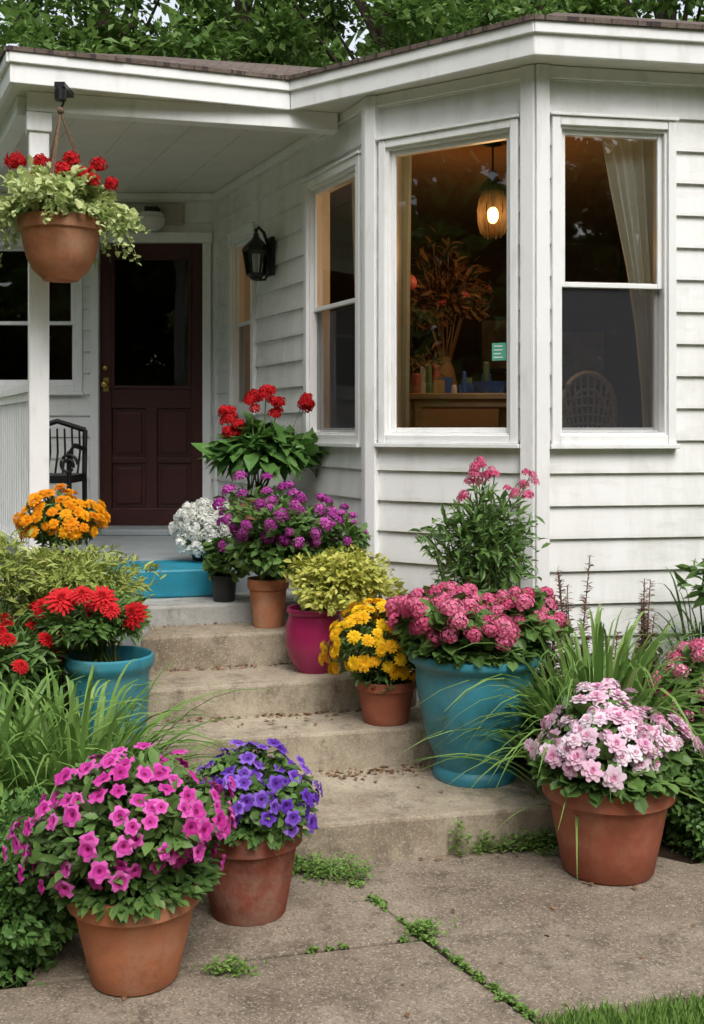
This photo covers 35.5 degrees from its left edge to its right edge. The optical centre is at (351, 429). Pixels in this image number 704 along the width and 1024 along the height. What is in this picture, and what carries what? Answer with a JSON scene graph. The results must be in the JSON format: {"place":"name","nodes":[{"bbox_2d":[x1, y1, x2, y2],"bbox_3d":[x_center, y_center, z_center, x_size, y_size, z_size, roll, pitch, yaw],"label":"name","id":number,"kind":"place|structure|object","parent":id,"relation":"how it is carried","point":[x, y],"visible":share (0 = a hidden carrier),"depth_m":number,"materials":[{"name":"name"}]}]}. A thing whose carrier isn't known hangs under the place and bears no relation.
{"place":"outdoors","nodes":[
{"label":"outdoors","id":0,"kind":"place"},
{"bbox_2d":[0,844,703,1023],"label":"pavement","id":1,"kind":"structure","parent":0,"point":[615,933],"depth_m":3.35,"materials":[{"name":"concrete"}]},
{"bbox_2d":[2,742,235,996],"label":"potted pink petunias","id":2,"kind":"object","parent":1,"relation":"on","point":[126,842],"visible":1,"depth_m":3.07,"materials":[{"name":"plant"}]},
{"bbox_2d":[188,738,322,926],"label":"potted purple petunias","id":3,"kind":"object","parent":1,"relation":"on","point":[252,888],"visible":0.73,"depth_m":3.53,"materials":[{"name":"plant"}]},
{"bbox_2d":[192,819,558,1020],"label":"weeds in cracks","id":4,"kind":"object","parent":1,"relation":"on","point":[426,924],"visible":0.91,"depth_m":3.89,"materials":[{"name":"green plant"}]},
{"bbox_2d":[122,621,694,1023],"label":"fallen leaves","id":5,"kind":"object","parent":1,"relation":"on","point":[407,1014],"visible":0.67,"depth_m":4.69,"materials":[{"name":"brown plant"}]},
{"bbox_2d":[524,678,703,885],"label":"potted pale pink geraniums","id":6,"kind":"object","parent":1,"relation":"on","point":[620,832],"visible":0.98,"depth_m":3.85,"materials":[{"name":"pink plant"}]},
{"bbox_2d":[0,825,703,989],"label":"flower bed soil","id":7,"kind":"structure","parent":0,"point":[666,852],"depth_m":4.19,"materials":[{"name":"black soil"}]},
{"bbox_2d":[0,595,30,895],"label":"perennial foliage","id":8,"kind":"object","parent":7,"relation":"on","point":[20,629],"depth_m":5.26,"materials":[{"name":"green plant"}]},
{"bbox_2d":[0,601,68,747],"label":"red dahlia plant","id":9,"kind":"object","parent":7,"relation":"on","point":[22,663],"visible":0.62,"depth_m":4.51,"materials":[{"name":"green plant"}]},
{"bbox_2d":[0,785,78,988],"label":"boxwood shrub","id":10,"kind":"object","parent":7,"relation":"on","point":[38,923],"visible":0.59,"depth_m":3.21,"materials":[{"name":"green plant"}]},
{"bbox_2d":[12,483,110,646],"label":"potted orange marigolds","id":11,"kind":"object","parent":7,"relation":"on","point":[60,518],"visible":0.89,"depth_m":5.19,"materials":[{"name":"plant"}]},
{"bbox_2d":[0,529,166,721],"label":"euphorbia shrub","id":12,"kind":"object","parent":7,"relation":"on","point":[57,571],"visible":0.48,"depth_m":4.89,"materials":[{"name":"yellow plant"}]},
{"bbox_2d":[24,583,154,753],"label":"potted red dahlias","id":13,"kind":"object","parent":7,"relation":"on","point":[101,617],"visible":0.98,"depth_m":4.55,"materials":[{"name":"red plant"}]},
{"bbox_2d":[0,659,283,892],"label":"daylily clump","id":14,"kind":"object","parent":7,"relation":"on","point":[40,753],"visible":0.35,"depth_m":3.98,"materials":[{"name":"green plant"}]},
{"bbox_2d":[409,456,549,597],"bbox_3d":[0.588,0.860,4.992,0.613,1.483,0.557,0,0,12],"label":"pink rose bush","id":15,"kind":"object","parent":7,"relation":"on","point":[491,560],"visible":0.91,"depth_m":4.91,"materials":[{"name":"green plant"}]},
{"bbox_2d":[397,603,703,861],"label":"daylily clump","id":16,"kind":"object","parent":7,"relation":"on","point":[600,665],"visible":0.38,"depth_m":4.32,"materials":[{"name":"green plant"}]},
{"bbox_2d":[516,569,703,824],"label":"perennial foliage","id":17,"kind":"object","parent":7,"relation":"on","point":[680,610],"visible":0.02,"depth_m":4.94,"materials":[{"name":"green plant"}]},
{"bbox_2d":[536,555,659,698],"bbox_3d":[1.083,0.978,4.882,0.595,0.845,0.207,0,0,-12],"label":"bronze perilla plant","id":18,"kind":"object","parent":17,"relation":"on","point":[644,618],"visible":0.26,"depth_m":4.88,"materials":[{"name":"brown plant"}]},
{"bbox_2d":[647,637,703,804],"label":"pink phlox plant","id":19,"kind":"object","parent":7,"relation":"on","point":[692,651],"visible":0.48,"depth_m":4.50,"materials":[{"name":"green plant"}]},
{"bbox_2d":[661,727,703,863],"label":"boxwood shrub","id":20,"kind":"object","parent":7,"relation":"on","point":[692,812],"visible":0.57,"depth_m":4.20,"materials":[{"name":"green plant"}]},
{"bbox_2d":[673,558,703,608],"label":"leafy shrub","id":21,"kind":"object","parent":7,"relation":"on","point":[699,589],"visible":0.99,"depth_m":4.97,"materials":[{"name":"green plant"}]},
{"bbox_2d":[0,0,703,59],"label":"sky","id":22,"kind":"structure","parent":0,"point":[158,12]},
{"bbox_2d":[534,986,703,1023],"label":"lawn grass","id":23,"kind":"structure","parent":0,"point":[693,1009],"depth_m":3.00,"materials":[{"name":"green plant"}]},
{"label":"ground","id":24,"kind":"structure","parent":0,"visible":0},
{"bbox_2d":[0,0,143,53],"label":"deciduous tree","id":25,"kind":"object","parent":24,"relation":"on","point":[103,33],"visible":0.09,"depth_m":17.12,"materials":[{"name":"green plant"}]},
{"bbox_2d":[35,14,122,44],"bbox_3d":[-5.575,-3.732,24.582,6.860,10.855,6.493,0,0,-18],"label":"deciduous tree","id":26,"kind":"object","parent":24,"relation":"on","point":[118,16],"depth_m":23.63,"materials":[{"name":"green plant"}]},
{"bbox_2d":[0,0,303,65],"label":"deciduous tree","id":27,"kind":"object","parent":24,"relation":"on","point":[92,20],"visible":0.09,"depth_m":16.20,"materials":[{"name":"green plant"}]},
{"bbox_2d":[0,536,305,712],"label":"porch deck","id":28,"kind":"structure","parent":24,"relation":"on","point":[149,548],"depth_m":6.81,"materials":[{"name":"grey wood"}]},
{"bbox_2d":[0,384,27,550],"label":"porch railing","id":29,"kind":"object","parent":28,"relation":"on","point":[13,450],"visible":0.69,"depth_m":6.47,"materials":[{"name":"white wood"}]},
{"bbox_2d":[25,111,51,574],"bbox_3d":[-1.610,-0.439,5.650,0.125,2.359,0.125,0,0,-20],"label":"porch post","id":30,"kind":"object","parent":28,"relation":"on","point":[38,128],"visible":0.53,"depth_m":5.60,"materials":[{"name":"white wood"}]},
{"bbox_2d":[0,91,337,170],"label":"porch beam","id":31,"kind":"structure","parent":30,"relation":"on","point":[12,128],"depth_m":5.79,"materials":[{"name":"white wood"}]},
{"bbox_2d":[7,419,87,543],"bbox_3d":[-1.979,0.332,7.229,0.495,0.818,0.519,0,0,0],"label":"black metal chair","id":32,"kind":"object","parent":28,"relation":"on","point":[68,477],"visible":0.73,"depth_m":7.39,"materials":[{"name":"metal"}]},
{"bbox_2d":[97,526,201,535],"bbox_3d":[-1.494,0.717,7.840,0.879,0.044,0.320,0,0,0],"label":"door threshold","id":33,"kind":"object","parent":28,"relation":"on","point":[136,531],"depth_m":7.68,"materials":[{"name":"grey wood"}]},
{"bbox_2d":[191,384,328,520],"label":"potted red geraniums","id":34,"kind":"object","parent":28,"relation":"on","point":[252,445],"visible":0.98,"depth_m":6.13,"materials":[{"name":"plant"}]},
{"bbox_2d":[0,2,357,61],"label":"distant woodland","id":35,"kind":"object","parent":24,"relation":"on","point":[15,13],"depth_m":32.94,"materials":[{"name":"green plant"}]},
{"bbox_2d":[85,0,367,67],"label":"deciduous tree","id":36,"kind":"object","parent":24,"relation":"on","point":[291,34],"visible":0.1,"depth_m":16.62,"materials":[{"name":"green plant"}]},
{"bbox_2d":[176,0,354,66],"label":"deciduous tree","id":37,"kind":"object","parent":24,"relation":"on","point":[339,51],"visible":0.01,"depth_m":22.94,"materials":[{"name":"green plant"}]},
{"bbox_2d":[125,591,557,866],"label":"concrete steps","id":38,"kind":"structure","parent":24,"relation":"on","point":[386,816],"depth_m":4.72,"materials":[{"name":"beige concrete"}]},
{"bbox_2d":[106,560,212,598],"bbox_3d":[-1.010,0.806,5.976,0.814,0.149,0.442,0,0,-13],"label":"blue painted step","id":39,"kind":"object","parent":38,"relation":"on","point":[185,578],"visible":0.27,"depth_m":5.78,"materials":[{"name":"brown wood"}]},
{"bbox_2d":[168,497,233,560],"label":"potted white flowers","id":40,"kind":"object","parent":39,"relation":"on","point":[194,515],"visible":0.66,"depth_m":6.04,"materials":[{"name":"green plant"}]},
{"bbox_2d":[201,536,256,601],"bbox_3d":[-0.619,0.712,5.680,0.335,0.340,0.316,0,0,40],"label":"potted leafy plant","id":41,"kind":"object","parent":38,"relation":"on","point":[216,566],"visible":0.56,"depth_m":5.62,"materials":[{"name":"green plant"}]},
{"bbox_2d":[212,470,370,628],"bbox_3d":[-0.308,0.590,5.463,0.763,0.781,0.530,0,0,-21],"label":"potted purple phlox","id":42,"kind":"object","parent":38,"relation":"on","point":[275,534],"visible":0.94,"depth_m":5.39,"materials":[{"name":"plant"}]},
{"bbox_2d":[280,544,408,673],"bbox_3d":[-0.038,0.843,5.220,0.636,0.594,0.569,0,0,0],"label":"potted golden foliage plant","id":43,"kind":"object","parent":38,"relation":"on","point":[330,582],"visible":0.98,"depth_m":5.10,"materials":[{"name":"yellow plant"}]},
{"bbox_2d":[318,598,416,726],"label":"potted yellow marigolds","id":44,"kind":"object","parent":38,"relation":"on","point":[385,683],"visible":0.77,"depth_m":4.75,"materials":[{"name":"yellow plant"}]},
{"bbox_2d":[384,580,573,788],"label":"potted rose geraniums","id":45,"kind":"object","parent":38,"relation":"on","point":[426,621],"visible":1,"depth_m":4.43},
{"bbox_2d":[159,0,533,66],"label":"deciduous tree","id":46,"kind":"object","parent":24,"relation":"on","point":[393,15],"visible":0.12,"depth_m":16.39,"materials":[{"name":"green plant"}]},
{"bbox_2d":[0,78,703,701],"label":"siding","id":47,"kind":"object","parent":24,"relation":"on","point":[630,520],"visible":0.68,"depth_m":5.33,"materials":[{"name":"white wood"}]},
{"bbox_2d":[0,235,84,394],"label":"frame","id":48,"kind":"object","parent":47,"relation":"attached to","point":[74,386],"visible":0.54,"depth_m":7.96,"materials":[{"name":"white paint"}]},
{"bbox_2d":[90,232,212,525],"bbox_3d":[-1.458,-0.347,7.995,0.899,2.166,0.131,0,0,0],"label":"front door","id":49,"kind":"structure","parent":47,"relation":"attached to","point":[151,322],"depth_m":8.02,"materials":[{"name":"white paint"}]},
{"bbox_2d":[100,244,201,524],"bbox_3d":[-1.458,-0.331,8.018,0.749,2.048,0.053,0,0,0],"label":"door leaf","id":50,"kind":"object","parent":49,"relation":"attached to","point":[150,468],"visible":0.94,"depth_m":8.00,"materials":[{"name":"red wood"}]},
{"bbox_2d":[120,204,183,231],"bbox_3d":[-1.455,-1.528,7.875,0.480,0.215,0.210,0,0,0],"label":"porch wall light","id":51,"kind":"object","parent":47,"relation":"attached to","point":[156,217],"visible":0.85,"depth_m":7.95,"materials":[{"name":"white glass"}]},
{"bbox_2d":[226,222,257,415],"bbox_3d":[-0.701,-0.732,7.471,0.165,1.267,0.530,0,0,-25],"label":"frame","id":52,"kind":"object","parent":47,"relation":"attached to","point":[242,300],"visible":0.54,"depth_m":7.63,"materials":[{"name":"white paint"}]},
{"bbox_2d":[239,325,249,401],"bbox_3d":[-0.708,-0.453,7.468,0.152,0.518,0.323,0,0,0],"label":"insect screen","id":53,"kind":"object","parent":52,"relation":"attached to","point":[244,360],"visible":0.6,"depth_m":7.53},
{"bbox_2d":[242,226,274,280],"bbox_3d":[-0.586,-1.105,6.893,0.205,0.350,0.166,0,0,0],"label":"wall lantern","id":54,"kind":"object","parent":47,"relation":"attached to","point":[255,244],"depth_m":6.88,"materials":[{"name":"black metal"}]},
{"bbox_2d":[301,150,360,447],"bbox_3d":[-0.067,-0.684,6.121,0.165,1.552,0.776,0,0,-25],"label":"bay window left sash","id":55,"kind":"object","parent":47,"relation":"attached to","point":[332,359],"visible":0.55,"depth_m":6.23,"materials":[{"name":"white paint"}]},
{"bbox_2d":[0,64,703,675],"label":"corner boards","id":56,"kind":"object","parent":47,"relation":"attached to","point":[534,266],"visible":0.69,"depth_m":5.19,"materials":[{"name":"white paint"}]},
{"bbox_2d":[0,56,703,192],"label":"soffit","id":57,"kind":"structure","parent":47,"relation":"on","point":[135,152],"depth_m":6.58,"materials":[{"name":"paint"}]},
{"bbox_2d":[0,82,150,282],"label":"hanging flower basket","id":58,"kind":"object","parent":57,"relation":"hanging from","point":[62,219],"visible":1,"depth_m":5.22,"materials":[{"name":"ceramic"}]},
{"bbox_2d":[49,118,251,191],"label":"ceiling battens","id":59,"kind":"object","parent":57,"relation":"attached to","point":[130,129],"visible":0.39,"depth_m":6.69,"materials":[{"name":"paint"}]},
{"bbox_2d":[0,20,703,110],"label":"fascia","id":60,"kind":"structure","parent":57,"relation":"on","point":[572,40],"depth_m":5.44,"materials":[{"name":"white paint"}]},
{"bbox_2d":[0,12,703,80],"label":"roof","id":61,"kind":"structure","parent":60,"relation":"on","point":[279,72],"depth_m":5.59,"materials":[{"name":"grey"}]},
{"bbox_2d":[375,114,519,447],"bbox_3d":[0.494,-0.704,5.476,0.799,1.582,0.165,0,0,33],"label":"frame","id":62,"kind":"object","parent":47,"relation":"attached to","point":[393,150],"visible":0.92,"depth_m":5.51,"materials":[{"name":"white paint"}]},
{"bbox_2d":[492,343,506,360],"bbox_3d":[0.710,-0.378,5.303,0.075,0.085,0.006,0,0,33],"label":"window sign","id":63,"kind":"object","parent":62,"relation":"attached to","point":[499,351],"visible":1,"depth_m":5.30,"materials":[{"name":"green paper"}]},
{"bbox_2d":[550,111,679,448],"bbox_3d":[1.240,-0.704,5.291,0.648,1.586,0.165,0,0,-10],"label":"frame","id":64,"kind":"object","parent":47,"relation":"attached to","point":[660,133],"visible":0.95,"depth_m":5.27,"materials":[{"name":"white paint"}]},
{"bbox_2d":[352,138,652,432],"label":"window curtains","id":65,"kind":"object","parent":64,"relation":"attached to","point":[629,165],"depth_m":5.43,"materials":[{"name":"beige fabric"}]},
{"bbox_2d":[562,288,657,429],"bbox_3d":[1.241,-0.338,5.284,0.484,0.678,0.082,0,0,0],"label":"insect screen","id":66,"kind":"object","parent":64,"relation":"attached to","point":[609,359],"visible":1,"depth_m":5.28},
{"bbox_2d":[328,0,515,60],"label":"deciduous tree","id":67,"kind":"object","parent":24,"relation":"on","point":[349,40],"depth_m":22.57,"materials":[{"name":"green plant"}]},
{"bbox_2d":[355,0,643,56],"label":"deciduous tree","id":68,"kind":"object","parent":24,"relation":"on","point":[546,7],"visible":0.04,"depth_m":16.59,"materials":[{"name":"green plant"}]},
{"bbox_2d":[501,0,653,17],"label":"deciduous tree","id":69,"kind":"object","parent":24,"relation":"on","point":[637,11],"depth_m":22.49,"materials":[{"name":"green plant"}]},
{"bbox_2d":[570,0,703,21],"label":"deciduous tree","id":70,"kind":"object","parent":24,"relation":"on","point":[664,9],"visible":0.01,"depth_m":17.61,"materials":[{"name":"green plant"}]},
{"bbox_2d":[676,4,703,20],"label":"deciduous tree","id":71,"kind":"object","parent":24,"relation":"on","point":[691,19],"depth_m":24.22,"materials":[{"name":"green plant"}]},
{"label":"inner floor","id":72,"kind":"structure","parent":0,"visible":0},
{"bbox_2d":[0,243,627,427],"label":"walls","id":73,"kind":"structure","parent":72,"relation":"on","point":[594,262],"depth_m":9.70,"materials":[{"name":"brown paint"}]},
{"bbox_2d":[330,137,620,242],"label":"ceiling","id":74,"kind":"structure","parent":73,"relation":"on","point":[446,185],"depth_m":7.83,"materials":[{"name":"brown paint"}]},
{"bbox_2d":[410,274,416,290],"bbox_3d":[0.335,-1.230,6.500,0.098,0.820,0.098,0,0,0],"label":"hanging ornament","id":75,"kind":"object","parent":74,"relation":"hanging from","point":[413,282],"visible":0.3,"depth_m":6.47,"materials":[{"name":"orange"}]},
{"bbox_2d":[476,141,506,238],"bbox_3d":[0.800,-1.369,6.250,0.191,0.553,0.180,0,0,0],"label":"pendant lamp","id":76,"kind":"object","parent":74,"relation":"hanging from","point":[492,184],"visible":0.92,"depth_m":6.23,"materials":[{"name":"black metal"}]},
{"bbox_2d":[477,316,506,372],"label":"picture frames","id":77,"kind":"structure","parent":73,"relation":"attached to","point":[491,330],"depth_m":9.65,"materials":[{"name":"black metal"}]},
{"bbox_2d":[409,226,498,432],"bbox_3d":[0.599,-0.323,7.053,0.702,2.047,1.085,0,0,0],"label":"indoor flower arrangement","id":78,"kind":"object","parent":72,"relation":"on","point":[440,302],"visible":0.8,"depth_m":7.19,"materials":[{"name":"orange plant"}]},
{"bbox_2d":[409,362,506,432],"bbox_3d":[0.655,0.148,6.525,0.650,1.104,0.550,0,0,0],"label":"interior table","id":79,"kind":"object","parent":72,"relation":"on","point":[436,394],"visible":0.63,"depth_m":6.31,"materials":[{"name":"brown wood"}]},
{"bbox_2d":[466,381,506,392],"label":"blue baskets","id":80,"kind":"object","parent":79,"relation":"on","point":[482,386],"visible":0.66,"depth_m":6.33,"materials":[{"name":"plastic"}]}
]}

